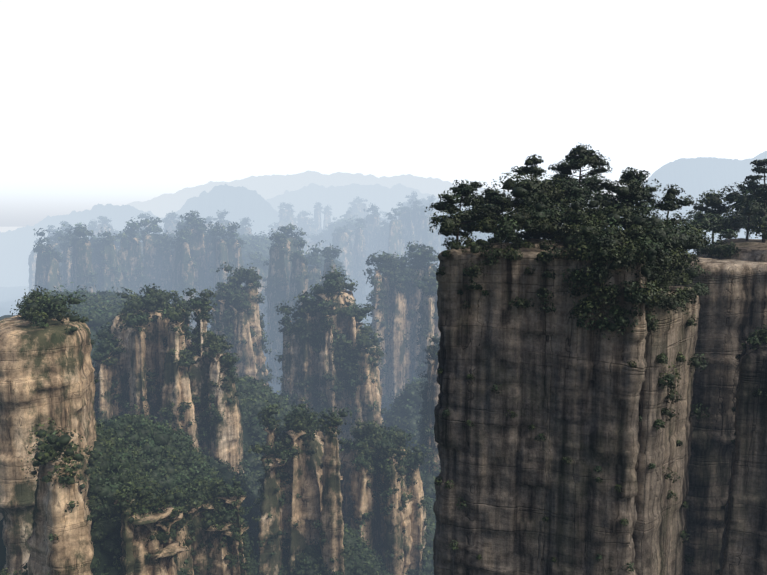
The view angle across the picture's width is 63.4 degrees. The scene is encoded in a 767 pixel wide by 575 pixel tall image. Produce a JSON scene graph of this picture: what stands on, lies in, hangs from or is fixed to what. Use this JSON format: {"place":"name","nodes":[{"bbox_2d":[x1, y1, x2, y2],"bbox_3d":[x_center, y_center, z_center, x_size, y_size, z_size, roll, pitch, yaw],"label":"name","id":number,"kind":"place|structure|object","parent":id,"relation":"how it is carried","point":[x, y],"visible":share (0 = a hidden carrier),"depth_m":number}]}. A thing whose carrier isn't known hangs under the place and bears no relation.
{"place":"outdoors","nodes":[
{"label":"outdoors","id":0,"kind":"place"},
{"bbox_2d":[0,227,21,231],"bbox_3d":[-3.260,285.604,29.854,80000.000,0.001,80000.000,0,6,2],"label":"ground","id":1,"kind":"structure","parent":0,"point":[4,229],"depth_m":28627.90},
{"bbox_2d":[0,184,279,286],"bbox_3d":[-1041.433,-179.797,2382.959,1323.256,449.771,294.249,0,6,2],"label":"mountain","id":2,"kind":"structure","parent":0,"point":[238,203],"depth_m":2494.34},
{"bbox_2d":[0,240,445,574],"bbox_3d":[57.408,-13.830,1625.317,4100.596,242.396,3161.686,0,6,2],"label":"valley terrain","id":3,"kind":"structure","parent":0,"point":[9,296],"depth_m":281.98},
{"bbox_2d":[0,263,440,574],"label":"rock pillars","id":4,"kind":"structure","parent":3,"relation":"on","point":[46,373],"depth_m":212.41},
{"bbox_2d":[0,241,440,574],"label":"forest foliage","id":5,"kind":"object","parent":4,"relation":"on","point":[162,454],"visible":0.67,"depth_m":242.51},
{"bbox_2d":[28,199,466,384],"bbox_3d":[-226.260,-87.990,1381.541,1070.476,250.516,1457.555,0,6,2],"label":"rock pillars","id":6,"kind":"structure","parent":3,"relation":"on","point":[45,270],"depth_m":824.40},
{"bbox_2d":[33,191,503,414],"bbox_3d":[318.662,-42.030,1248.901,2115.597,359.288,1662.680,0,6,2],"label":"forest foliage","id":7,"kind":"object","parent":6,"relation":"on","point":[255,249],"visible":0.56,"depth_m":840.03},
{"bbox_2d":[433,238,766,574],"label":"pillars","id":8,"kind":"structure","parent":3,"relation":"on","point":[583,399],"depth_m":81.74},
{"bbox_2d":[127,170,598,239],"bbox_3d":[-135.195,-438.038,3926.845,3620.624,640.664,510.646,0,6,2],"label":"mountain","id":9,"kind":"structure","parent":0,"point":[265,187],"depth_m":4154.32},
{"bbox_2d":[0,0,766,226],"label":"sky","id":10,"kind":"structure","parent":0,"point":[114,102]},
{"bbox_2d":[265,183,541,238],"bbox_3d":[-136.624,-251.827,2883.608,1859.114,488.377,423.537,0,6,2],"label":"mountain","id":11,"kind":"structure","parent":0,"point":[337,199],"depth_m":3061.12},
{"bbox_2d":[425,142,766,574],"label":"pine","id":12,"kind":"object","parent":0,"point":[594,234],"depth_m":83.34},
{"bbox_2d":[618,151,766,254],"bbox_3d":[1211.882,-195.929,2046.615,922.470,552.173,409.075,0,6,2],"label":"mountain","id":13,"kind":"structure","parent":0,"point":[694,177],"depth_m":2216.13}
]}

